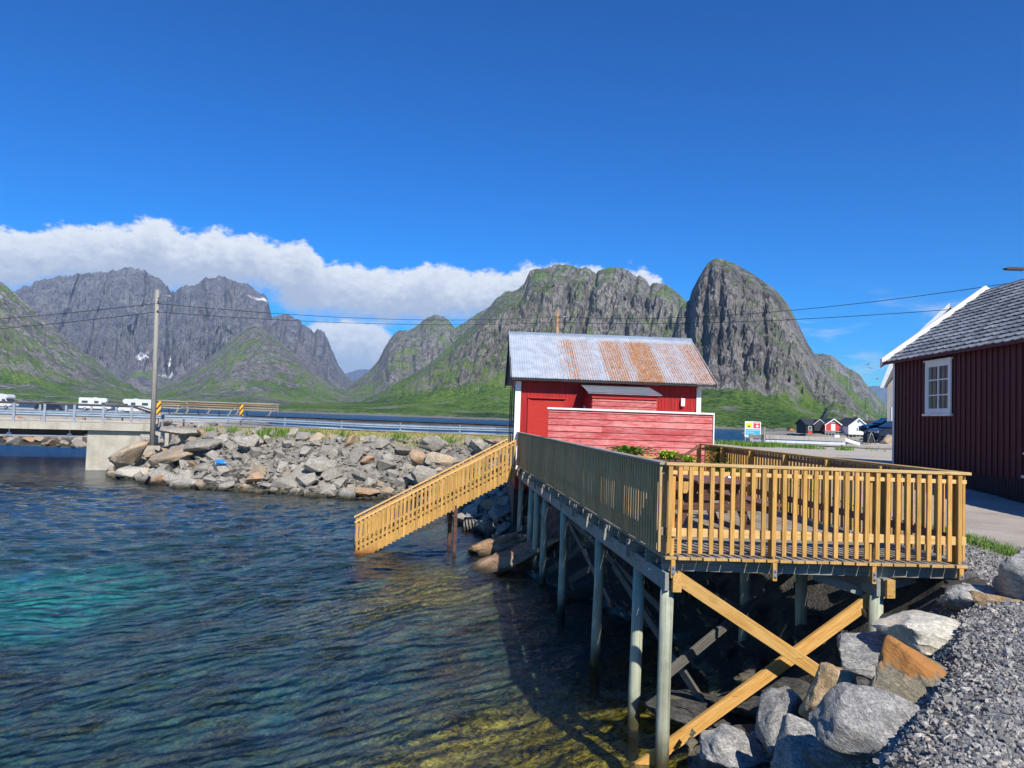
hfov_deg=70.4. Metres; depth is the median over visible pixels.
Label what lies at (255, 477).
riprap boulder
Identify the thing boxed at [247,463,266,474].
riprap boulder
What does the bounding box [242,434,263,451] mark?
riprap boulder
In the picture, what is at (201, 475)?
riprap boulder
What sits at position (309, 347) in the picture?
second peak
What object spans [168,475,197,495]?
riprap boulder
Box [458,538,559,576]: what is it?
rock outcrop
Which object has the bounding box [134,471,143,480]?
riprap boulder
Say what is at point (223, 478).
riprap boulder
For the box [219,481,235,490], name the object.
riprap boulder
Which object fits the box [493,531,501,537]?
bank boulder
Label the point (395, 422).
guardrail
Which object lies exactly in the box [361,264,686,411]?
central massif
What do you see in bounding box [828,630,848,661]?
bank boulder
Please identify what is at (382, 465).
riprap boulder
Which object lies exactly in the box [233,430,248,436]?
riprap boulder
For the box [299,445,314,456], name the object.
riprap boulder
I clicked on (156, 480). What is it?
riprap boulder
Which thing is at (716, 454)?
planter box
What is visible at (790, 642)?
bank boulder
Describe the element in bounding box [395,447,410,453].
riprap boulder
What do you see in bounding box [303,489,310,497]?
riprap boulder
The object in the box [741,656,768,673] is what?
bank boulder
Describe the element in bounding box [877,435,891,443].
rock mound
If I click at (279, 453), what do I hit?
riprap boulder
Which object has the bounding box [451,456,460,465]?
riprap boulder
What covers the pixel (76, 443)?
shore boulder
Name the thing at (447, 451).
riprap boulder
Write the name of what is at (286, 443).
riprap boulder
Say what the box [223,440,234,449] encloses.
riprap boulder
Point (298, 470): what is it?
riprap boulder
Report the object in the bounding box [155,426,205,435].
riprap boulder
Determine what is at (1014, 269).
street lamp
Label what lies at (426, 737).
ground
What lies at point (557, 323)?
utility pole
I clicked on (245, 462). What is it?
riprap boulder
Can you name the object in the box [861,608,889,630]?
bank boulder
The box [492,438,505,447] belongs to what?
riprap boulder
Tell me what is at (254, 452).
riprap boulder
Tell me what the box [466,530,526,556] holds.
rock outcrop
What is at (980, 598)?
boulder
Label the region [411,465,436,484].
riprap boulder
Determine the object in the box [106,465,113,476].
riprap boulder
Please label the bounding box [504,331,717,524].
red shed
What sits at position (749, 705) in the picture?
bedrock
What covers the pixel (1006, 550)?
verge grass
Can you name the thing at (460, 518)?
riprap boulder
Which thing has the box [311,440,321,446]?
riprap boulder
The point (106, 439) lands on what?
road bridge
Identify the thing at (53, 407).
parked car
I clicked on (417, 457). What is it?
riprap boulder
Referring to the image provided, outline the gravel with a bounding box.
[842,526,1023,767]
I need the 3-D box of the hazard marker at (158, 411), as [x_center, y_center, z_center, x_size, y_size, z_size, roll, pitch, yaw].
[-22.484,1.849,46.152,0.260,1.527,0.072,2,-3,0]
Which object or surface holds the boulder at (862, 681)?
on the ground at (426, 737)
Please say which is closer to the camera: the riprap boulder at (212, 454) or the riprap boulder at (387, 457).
the riprap boulder at (387, 457)
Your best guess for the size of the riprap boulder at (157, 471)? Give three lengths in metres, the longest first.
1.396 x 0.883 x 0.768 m
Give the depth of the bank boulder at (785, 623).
10.50 m
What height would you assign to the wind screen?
1.724 m
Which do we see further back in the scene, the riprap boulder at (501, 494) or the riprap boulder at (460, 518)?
the riprap boulder at (501, 494)
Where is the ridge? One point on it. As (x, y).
(852, 383)
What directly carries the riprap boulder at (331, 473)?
on the ground at (426, 737)
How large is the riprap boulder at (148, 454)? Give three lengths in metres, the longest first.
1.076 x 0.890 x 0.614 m
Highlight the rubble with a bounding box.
[108,427,509,537]
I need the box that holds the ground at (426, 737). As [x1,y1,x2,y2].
[0,407,1023,767]
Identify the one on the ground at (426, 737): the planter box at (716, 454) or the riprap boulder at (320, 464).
the riprap boulder at (320, 464)
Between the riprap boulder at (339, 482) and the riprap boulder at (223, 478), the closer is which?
the riprap boulder at (339, 482)
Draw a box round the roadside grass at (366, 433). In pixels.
[199,426,508,452]
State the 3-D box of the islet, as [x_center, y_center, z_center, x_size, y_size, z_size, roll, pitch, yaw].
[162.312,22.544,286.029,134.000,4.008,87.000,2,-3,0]
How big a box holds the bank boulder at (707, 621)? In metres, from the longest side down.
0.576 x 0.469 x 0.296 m
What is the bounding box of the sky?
[0,0,1023,387]
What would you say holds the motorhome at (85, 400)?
on the ground at (426, 737)
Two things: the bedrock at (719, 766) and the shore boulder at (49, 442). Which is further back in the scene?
the shore boulder at (49, 442)
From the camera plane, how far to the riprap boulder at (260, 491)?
33.41 m
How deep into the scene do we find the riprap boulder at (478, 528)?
24.32 m
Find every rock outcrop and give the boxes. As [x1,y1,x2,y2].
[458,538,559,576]
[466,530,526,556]
[526,557,549,570]
[548,578,592,610]
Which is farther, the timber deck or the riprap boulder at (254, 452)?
the riprap boulder at (254, 452)
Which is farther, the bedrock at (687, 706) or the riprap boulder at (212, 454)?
the riprap boulder at (212, 454)
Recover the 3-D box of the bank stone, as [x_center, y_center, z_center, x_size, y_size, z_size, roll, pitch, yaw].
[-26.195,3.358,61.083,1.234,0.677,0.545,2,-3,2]
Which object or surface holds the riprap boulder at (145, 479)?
on the ground at (426, 737)
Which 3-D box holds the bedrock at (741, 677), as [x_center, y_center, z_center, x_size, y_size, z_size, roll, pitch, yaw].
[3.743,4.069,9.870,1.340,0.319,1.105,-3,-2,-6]
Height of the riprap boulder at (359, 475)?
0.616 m
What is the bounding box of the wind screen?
[547,407,714,462]
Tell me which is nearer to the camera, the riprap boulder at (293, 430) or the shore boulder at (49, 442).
the riprap boulder at (293, 430)
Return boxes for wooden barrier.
[749,427,859,446]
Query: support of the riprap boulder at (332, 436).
on the ground at (426, 737)
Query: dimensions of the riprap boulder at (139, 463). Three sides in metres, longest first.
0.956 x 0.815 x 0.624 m
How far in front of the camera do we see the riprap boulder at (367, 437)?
37.37 m
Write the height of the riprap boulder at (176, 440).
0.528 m
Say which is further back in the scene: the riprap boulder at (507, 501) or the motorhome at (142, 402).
the motorhome at (142, 402)
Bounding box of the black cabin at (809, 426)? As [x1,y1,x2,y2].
[795,419,827,434]
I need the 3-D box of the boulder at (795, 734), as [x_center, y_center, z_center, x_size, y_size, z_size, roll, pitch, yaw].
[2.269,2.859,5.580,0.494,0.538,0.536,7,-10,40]
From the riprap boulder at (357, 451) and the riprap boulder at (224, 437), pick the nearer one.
the riprap boulder at (357, 451)
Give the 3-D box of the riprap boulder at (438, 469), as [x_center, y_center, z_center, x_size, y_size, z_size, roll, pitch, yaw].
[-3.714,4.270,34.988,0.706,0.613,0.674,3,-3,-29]
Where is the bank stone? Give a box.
[193,420,207,425]
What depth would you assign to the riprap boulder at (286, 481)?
34.10 m
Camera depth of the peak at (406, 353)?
2434.13 m
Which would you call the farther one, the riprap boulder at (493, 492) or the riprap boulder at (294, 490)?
the riprap boulder at (294, 490)
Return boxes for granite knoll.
[820,401,875,433]
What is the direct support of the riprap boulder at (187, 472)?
on the ground at (426, 737)
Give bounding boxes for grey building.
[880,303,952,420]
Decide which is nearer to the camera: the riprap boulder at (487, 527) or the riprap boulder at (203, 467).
the riprap boulder at (487, 527)
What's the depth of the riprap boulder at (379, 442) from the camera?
36.69 m
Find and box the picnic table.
[662,475,781,529]
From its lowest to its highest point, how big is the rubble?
2.960 m
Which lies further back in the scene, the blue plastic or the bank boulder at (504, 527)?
the blue plastic
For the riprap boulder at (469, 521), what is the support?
on the ground at (426, 737)
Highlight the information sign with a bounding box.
[745,421,760,440]
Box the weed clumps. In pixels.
[200,424,495,449]
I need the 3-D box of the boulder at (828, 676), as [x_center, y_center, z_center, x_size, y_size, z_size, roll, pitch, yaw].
[2.690,2.648,6.123,0.521,0.588,0.508,10,5,-28]
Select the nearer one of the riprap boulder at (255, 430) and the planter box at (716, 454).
the planter box at (716, 454)
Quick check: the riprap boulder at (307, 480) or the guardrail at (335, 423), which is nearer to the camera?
the riprap boulder at (307, 480)
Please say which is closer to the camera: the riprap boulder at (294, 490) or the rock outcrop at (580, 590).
the rock outcrop at (580, 590)
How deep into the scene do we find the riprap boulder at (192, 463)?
37.36 m
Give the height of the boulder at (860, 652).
0.396 m
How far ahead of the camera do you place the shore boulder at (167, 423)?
63.61 m
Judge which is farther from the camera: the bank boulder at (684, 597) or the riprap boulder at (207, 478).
the riprap boulder at (207, 478)
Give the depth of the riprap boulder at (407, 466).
35.50 m
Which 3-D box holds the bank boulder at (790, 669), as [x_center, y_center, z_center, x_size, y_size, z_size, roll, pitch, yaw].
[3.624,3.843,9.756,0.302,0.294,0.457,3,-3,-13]
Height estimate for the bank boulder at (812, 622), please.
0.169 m
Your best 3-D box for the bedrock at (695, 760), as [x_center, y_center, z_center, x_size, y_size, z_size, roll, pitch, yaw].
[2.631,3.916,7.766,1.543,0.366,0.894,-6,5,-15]
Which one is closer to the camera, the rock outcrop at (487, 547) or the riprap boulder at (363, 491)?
the rock outcrop at (487, 547)
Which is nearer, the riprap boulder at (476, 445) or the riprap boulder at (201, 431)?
the riprap boulder at (476, 445)
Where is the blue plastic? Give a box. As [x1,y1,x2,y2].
[216,459,227,465]
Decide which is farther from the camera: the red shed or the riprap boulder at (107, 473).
the riprap boulder at (107, 473)
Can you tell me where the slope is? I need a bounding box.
[0,282,150,404]
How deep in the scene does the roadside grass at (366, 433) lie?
43.79 m
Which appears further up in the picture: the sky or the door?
the sky
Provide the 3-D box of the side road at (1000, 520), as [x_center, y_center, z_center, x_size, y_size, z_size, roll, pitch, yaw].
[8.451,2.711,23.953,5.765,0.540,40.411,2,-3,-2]
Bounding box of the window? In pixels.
[922,357,952,415]
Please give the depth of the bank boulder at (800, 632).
9.63 m
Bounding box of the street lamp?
[1003,267,1023,270]
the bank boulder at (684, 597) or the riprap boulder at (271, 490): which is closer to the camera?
the bank boulder at (684, 597)
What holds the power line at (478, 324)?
attached to the utility pole at (154, 387)
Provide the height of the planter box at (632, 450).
1.027 m
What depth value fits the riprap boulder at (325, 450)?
36.34 m
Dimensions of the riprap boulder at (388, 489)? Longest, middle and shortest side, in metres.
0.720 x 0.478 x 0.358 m
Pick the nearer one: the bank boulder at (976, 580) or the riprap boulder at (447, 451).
the bank boulder at (976, 580)
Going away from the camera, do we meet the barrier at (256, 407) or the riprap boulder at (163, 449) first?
the riprap boulder at (163, 449)
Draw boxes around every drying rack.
[156,400,188,413]
[185,401,239,414]
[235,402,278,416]
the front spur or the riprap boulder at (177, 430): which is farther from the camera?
the front spur
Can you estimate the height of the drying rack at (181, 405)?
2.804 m
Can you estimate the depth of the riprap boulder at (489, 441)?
35.52 m
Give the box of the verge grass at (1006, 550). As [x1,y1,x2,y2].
[932,525,1021,557]
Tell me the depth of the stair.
20.86 m
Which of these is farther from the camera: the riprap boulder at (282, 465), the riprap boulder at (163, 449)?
the riprap boulder at (163, 449)
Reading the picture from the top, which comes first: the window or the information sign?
the window
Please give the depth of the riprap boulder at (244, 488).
33.78 m
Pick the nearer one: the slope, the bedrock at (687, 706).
the bedrock at (687, 706)
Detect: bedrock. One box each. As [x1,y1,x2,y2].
[642,689,755,730]
[685,724,770,767]
[699,765,755,767]
[711,677,809,720]
[734,672,778,683]
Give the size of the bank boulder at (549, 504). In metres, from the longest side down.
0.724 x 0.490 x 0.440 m
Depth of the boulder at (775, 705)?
6.34 m
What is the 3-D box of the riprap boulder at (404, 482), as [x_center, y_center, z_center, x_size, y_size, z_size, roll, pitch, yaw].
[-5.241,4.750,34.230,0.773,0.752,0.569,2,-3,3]
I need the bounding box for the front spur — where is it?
[146,323,377,404]
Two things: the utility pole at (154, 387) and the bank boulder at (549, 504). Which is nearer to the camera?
the bank boulder at (549, 504)
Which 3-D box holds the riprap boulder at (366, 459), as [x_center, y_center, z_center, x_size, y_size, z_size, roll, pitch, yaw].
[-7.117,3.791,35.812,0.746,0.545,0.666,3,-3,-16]
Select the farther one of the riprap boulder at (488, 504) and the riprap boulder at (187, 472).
the riprap boulder at (187, 472)
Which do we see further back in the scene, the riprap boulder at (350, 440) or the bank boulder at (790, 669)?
the riprap boulder at (350, 440)
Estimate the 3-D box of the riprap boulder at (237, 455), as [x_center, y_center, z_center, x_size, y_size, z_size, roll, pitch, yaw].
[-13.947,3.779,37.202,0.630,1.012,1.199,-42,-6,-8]
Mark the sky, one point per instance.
(385, 161)
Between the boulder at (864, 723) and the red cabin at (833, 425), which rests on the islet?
the red cabin at (833, 425)
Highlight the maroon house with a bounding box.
[880,279,1023,502]
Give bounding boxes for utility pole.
[149,290,170,445]
[556,312,566,332]
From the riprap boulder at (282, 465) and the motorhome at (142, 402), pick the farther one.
the motorhome at (142, 402)
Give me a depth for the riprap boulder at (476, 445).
31.69 m
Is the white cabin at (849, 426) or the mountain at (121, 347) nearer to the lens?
the white cabin at (849, 426)
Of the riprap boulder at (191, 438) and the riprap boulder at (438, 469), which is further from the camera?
the riprap boulder at (191, 438)
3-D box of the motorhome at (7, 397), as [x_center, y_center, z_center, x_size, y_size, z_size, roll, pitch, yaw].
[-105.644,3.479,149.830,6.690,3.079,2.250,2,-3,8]
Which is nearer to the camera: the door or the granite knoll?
the door
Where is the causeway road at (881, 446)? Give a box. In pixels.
[220,425,891,448]
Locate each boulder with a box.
[5,437,20,444]
[22,436,34,441]
[33,436,45,441]
[45,439,57,445]
[70,439,86,447]
[104,470,115,475]
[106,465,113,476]
[108,441,149,468]
[114,466,148,476]
[134,457,146,466]
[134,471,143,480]
[138,474,151,486]
[139,434,163,445]
[144,449,157,458]
[147,445,193,467]
[147,467,170,476]
[148,474,163,488]
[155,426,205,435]
[158,461,176,469]
[159,419,172,426]
[159,447,168,451]
[162,473,181,481]
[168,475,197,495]
[172,438,179,444]
[178,435,190,443]
[178,469,192,476]
[179,456,190,468]
[183,439,222,450]
[185,435,196,442]
[186,460,196,467]
[190,471,205,479]
[194,463,209,471]
[195,481,206,491]
[197,429,206,434]
[202,475,216,482]
[205,431,219,438]
[205,450,220,461]
[213,434,228,445]
[213,462,229,472]
[218,476,229,481]
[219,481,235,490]
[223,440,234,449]
[231,451,244,460]
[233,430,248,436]
[234,434,259,447]
[239,467,249,472]
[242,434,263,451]
[242,485,250,491]
[243,458,248,466]
[246,472,263,482]
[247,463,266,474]
[249,447,261,457]
[252,427,265,434]
[255,489,265,494]
[260,483,270,488]
[264,435,272,443]
[268,487,279,493]
[271,475,296,488]
[273,448,284,458]
[276,461,288,472]
[282,439,295,447]
[287,428,298,437]
[289,488,300,493]
[290,462,313,476]
[291,441,301,447]
[295,431,312,440]
[295,472,318,486]
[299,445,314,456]
[302,457,335,471]
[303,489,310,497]
[309,432,323,441]
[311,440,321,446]
[318,447,329,456]
[319,484,336,494]
[320,468,341,481]
[327,449,337,455]
[327,489,335,498]
[329,433,338,440]
[333,478,345,487]
[336,487,355,504]
[338,447,349,456]
[344,434,355,446]
[349,445,363,462]
[350,486,380,496]
[351,471,365,480]
[360,455,374,463]
[364,435,376,441]
[364,466,371,472]
[364,477,375,485]
[369,437,389,447]
[376,460,396,470]
[380,452,393,460]
[380,486,394,493]
[386,469,399,478]
[394,477,409,488]
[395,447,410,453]
[401,463,412,470]
[409,449,425,465]
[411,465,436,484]
[420,435,443,452]
[425,452,456,465]
[425,456,431,465]
[434,467,442,472]
[440,448,451,454]
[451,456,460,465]
[452,513,465,525]
[461,513,476,535]
[462,435,472,444]
[463,503,479,517]
[468,437,485,455]
[474,496,484,503]
[474,520,482,533]
[479,521,494,533]
[481,499,498,509]
[484,439,494,444]
[487,488,499,495]
[488,504,509,523]
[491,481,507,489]
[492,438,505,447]
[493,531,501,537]
[495,522,511,532]
[497,491,506,497]
[498,496,507,504]
[503,496,509,504]
[540,502,551,514]
[676,589,692,603]
[698,613,720,626]
[699,723,771,767]
[700,579,721,594]
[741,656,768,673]
[750,731,762,745]
[755,686,802,758]
[769,660,796,676]
[771,713,821,767]
[777,610,821,640]
[785,640,793,646]
[791,624,829,655]
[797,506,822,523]
[798,662,856,719]
[799,747,862,767]
[807,618,822,626]
[808,682,920,761]
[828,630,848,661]
[836,631,909,680]
[856,676,869,685]
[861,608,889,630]
[868,635,947,703]
[871,610,960,656]
[937,583,997,609]
[940,576,988,594]
[971,590,1023,605]
[992,547,1023,600]
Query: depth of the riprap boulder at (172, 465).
37.83 m
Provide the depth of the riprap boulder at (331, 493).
32.62 m
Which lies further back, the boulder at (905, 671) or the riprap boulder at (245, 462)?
the riprap boulder at (245, 462)
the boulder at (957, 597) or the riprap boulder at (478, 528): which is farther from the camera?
the riprap boulder at (478, 528)
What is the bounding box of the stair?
[353,439,515,566]
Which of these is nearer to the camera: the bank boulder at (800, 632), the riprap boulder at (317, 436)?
the bank boulder at (800, 632)
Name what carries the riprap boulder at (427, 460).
on the ground at (426, 737)
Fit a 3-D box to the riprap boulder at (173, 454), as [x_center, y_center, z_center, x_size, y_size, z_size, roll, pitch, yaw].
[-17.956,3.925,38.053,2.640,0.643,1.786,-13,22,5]
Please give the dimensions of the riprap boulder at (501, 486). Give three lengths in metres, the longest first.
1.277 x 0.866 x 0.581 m
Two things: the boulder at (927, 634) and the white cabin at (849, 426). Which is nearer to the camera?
the boulder at (927, 634)
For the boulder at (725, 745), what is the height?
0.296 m
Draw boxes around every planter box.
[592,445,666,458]
[653,449,684,501]
[680,455,697,492]
[693,445,727,493]
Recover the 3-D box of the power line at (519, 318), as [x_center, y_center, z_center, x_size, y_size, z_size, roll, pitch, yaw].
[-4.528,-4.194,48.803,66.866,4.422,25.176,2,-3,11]
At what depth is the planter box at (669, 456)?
13.04 m
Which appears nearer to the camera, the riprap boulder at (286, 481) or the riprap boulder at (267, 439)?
the riprap boulder at (286, 481)
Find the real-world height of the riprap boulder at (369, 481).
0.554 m
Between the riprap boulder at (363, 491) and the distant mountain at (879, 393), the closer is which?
the riprap boulder at (363, 491)
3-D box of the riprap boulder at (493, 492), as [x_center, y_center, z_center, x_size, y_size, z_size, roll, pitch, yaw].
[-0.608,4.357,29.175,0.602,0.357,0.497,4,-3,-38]
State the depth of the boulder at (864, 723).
4.60 m
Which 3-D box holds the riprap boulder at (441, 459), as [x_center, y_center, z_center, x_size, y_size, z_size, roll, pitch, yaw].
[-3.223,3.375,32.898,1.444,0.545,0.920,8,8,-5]
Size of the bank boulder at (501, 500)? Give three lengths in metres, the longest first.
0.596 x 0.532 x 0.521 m
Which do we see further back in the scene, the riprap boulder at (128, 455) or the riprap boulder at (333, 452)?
the riprap boulder at (128, 455)
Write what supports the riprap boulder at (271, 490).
on the ground at (426, 737)
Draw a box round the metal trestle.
[861,430,875,443]
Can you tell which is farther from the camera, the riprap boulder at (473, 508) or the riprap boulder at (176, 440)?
the riprap boulder at (176, 440)
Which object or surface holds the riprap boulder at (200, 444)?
on the ground at (426, 737)
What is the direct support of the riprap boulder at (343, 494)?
on the ground at (426, 737)
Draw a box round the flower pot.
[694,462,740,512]
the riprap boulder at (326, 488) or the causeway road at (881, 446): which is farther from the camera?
the causeway road at (881, 446)
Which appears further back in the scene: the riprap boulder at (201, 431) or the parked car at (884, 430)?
the parked car at (884, 430)
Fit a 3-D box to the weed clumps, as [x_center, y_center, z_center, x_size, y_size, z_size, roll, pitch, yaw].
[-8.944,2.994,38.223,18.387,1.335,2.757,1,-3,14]
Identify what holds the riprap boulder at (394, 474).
on the ground at (426, 737)
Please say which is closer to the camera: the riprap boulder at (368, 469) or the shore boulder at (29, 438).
the riprap boulder at (368, 469)
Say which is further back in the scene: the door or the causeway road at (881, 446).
the causeway road at (881, 446)
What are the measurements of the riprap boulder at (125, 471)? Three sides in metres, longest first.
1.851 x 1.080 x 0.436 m
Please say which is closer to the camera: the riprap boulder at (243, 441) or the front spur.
the riprap boulder at (243, 441)
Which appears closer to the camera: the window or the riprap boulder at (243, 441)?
the window
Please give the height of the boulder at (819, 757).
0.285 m
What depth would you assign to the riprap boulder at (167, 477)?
35.94 m
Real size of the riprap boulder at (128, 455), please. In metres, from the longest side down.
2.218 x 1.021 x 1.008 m
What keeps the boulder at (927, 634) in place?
on the ground at (426, 737)
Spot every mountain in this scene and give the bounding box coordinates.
[14,267,271,393]
[345,369,369,380]
[672,258,879,430]
[868,386,886,404]
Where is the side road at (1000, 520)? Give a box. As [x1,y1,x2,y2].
[742,454,1023,549]
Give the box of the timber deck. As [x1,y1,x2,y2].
[516,432,971,767]
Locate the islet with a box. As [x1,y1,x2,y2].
[740,431,862,439]
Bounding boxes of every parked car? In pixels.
[34,402,68,409]
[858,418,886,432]
[864,421,891,440]
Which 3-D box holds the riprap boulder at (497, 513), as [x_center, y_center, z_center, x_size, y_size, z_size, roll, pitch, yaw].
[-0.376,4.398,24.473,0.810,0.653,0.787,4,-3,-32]
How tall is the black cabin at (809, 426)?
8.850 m
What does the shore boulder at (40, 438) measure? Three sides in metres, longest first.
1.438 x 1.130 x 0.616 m
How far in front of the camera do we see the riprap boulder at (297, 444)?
37.11 m
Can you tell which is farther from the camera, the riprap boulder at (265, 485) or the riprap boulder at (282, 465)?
the riprap boulder at (282, 465)
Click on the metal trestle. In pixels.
(868, 438)
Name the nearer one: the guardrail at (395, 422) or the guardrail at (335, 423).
the guardrail at (335, 423)
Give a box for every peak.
[267,314,354,390]
[346,307,488,392]
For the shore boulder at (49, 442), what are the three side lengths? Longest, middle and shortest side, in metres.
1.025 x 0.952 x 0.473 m
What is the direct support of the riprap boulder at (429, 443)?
on the ground at (426, 737)
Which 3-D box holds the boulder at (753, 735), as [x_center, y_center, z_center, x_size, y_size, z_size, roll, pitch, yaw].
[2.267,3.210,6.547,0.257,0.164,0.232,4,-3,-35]
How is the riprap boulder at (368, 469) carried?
on the ground at (426, 737)
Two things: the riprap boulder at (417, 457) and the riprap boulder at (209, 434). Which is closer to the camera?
the riprap boulder at (417, 457)
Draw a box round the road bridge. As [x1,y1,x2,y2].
[0,401,171,478]
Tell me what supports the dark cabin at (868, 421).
on the islet
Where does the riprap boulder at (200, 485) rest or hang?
on the ground at (426, 737)
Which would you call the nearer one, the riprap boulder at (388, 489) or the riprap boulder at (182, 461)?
the riprap boulder at (388, 489)
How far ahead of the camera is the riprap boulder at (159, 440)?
39.92 m
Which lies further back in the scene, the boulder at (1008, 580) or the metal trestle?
the metal trestle
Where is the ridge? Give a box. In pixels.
[815,353,886,417]
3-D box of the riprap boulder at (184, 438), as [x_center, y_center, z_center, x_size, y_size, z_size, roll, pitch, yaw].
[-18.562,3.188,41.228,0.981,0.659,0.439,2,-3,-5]
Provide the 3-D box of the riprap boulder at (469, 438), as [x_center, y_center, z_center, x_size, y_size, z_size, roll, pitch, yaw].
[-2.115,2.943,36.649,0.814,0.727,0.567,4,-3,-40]
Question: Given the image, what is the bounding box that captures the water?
[0,404,855,767]
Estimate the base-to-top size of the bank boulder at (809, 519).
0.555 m
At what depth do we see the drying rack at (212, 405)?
137.88 m
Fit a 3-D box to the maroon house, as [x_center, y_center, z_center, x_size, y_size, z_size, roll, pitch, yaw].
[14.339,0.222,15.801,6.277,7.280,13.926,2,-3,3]
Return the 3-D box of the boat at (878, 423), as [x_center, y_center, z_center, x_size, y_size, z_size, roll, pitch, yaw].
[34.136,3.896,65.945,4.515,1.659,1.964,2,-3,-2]
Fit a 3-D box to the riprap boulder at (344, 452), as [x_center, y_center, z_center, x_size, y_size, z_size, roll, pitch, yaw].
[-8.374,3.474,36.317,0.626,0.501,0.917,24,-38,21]
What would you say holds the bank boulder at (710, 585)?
on the ground at (426, 737)
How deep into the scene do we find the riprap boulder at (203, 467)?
36.66 m
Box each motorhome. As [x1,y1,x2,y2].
[0,393,18,408]
[78,397,112,410]
[117,399,150,412]
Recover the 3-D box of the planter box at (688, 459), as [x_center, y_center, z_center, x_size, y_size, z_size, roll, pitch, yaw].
[3.504,1.846,14.415,0.421,0.866,0.466,2,-3,0]
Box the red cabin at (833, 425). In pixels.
[821,419,844,434]
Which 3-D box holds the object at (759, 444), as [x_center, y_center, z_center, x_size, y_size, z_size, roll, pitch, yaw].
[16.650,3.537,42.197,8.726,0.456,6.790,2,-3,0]
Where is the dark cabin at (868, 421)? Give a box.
[862,420,874,423]
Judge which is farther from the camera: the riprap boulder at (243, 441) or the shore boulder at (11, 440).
the shore boulder at (11, 440)
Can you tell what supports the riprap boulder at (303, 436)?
on the ground at (426, 737)
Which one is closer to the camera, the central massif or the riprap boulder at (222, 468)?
the riprap boulder at (222, 468)
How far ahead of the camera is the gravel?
4.51 m
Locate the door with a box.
[527,397,565,436]
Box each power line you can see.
[1,309,949,328]
[3,283,1006,319]
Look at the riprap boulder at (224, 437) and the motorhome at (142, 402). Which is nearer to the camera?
the riprap boulder at (224, 437)
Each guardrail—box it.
[121,413,508,433]
[161,413,508,434]
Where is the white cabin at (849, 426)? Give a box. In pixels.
[836,417,865,437]
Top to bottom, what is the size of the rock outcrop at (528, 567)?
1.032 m
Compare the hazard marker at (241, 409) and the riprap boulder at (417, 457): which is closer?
the riprap boulder at (417, 457)
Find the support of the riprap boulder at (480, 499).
on the ground at (426, 737)
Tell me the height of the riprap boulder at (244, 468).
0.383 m
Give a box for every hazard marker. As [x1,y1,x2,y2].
[156,401,160,424]
[240,404,243,421]
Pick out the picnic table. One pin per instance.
(716, 496)
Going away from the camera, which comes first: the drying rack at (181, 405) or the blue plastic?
the blue plastic

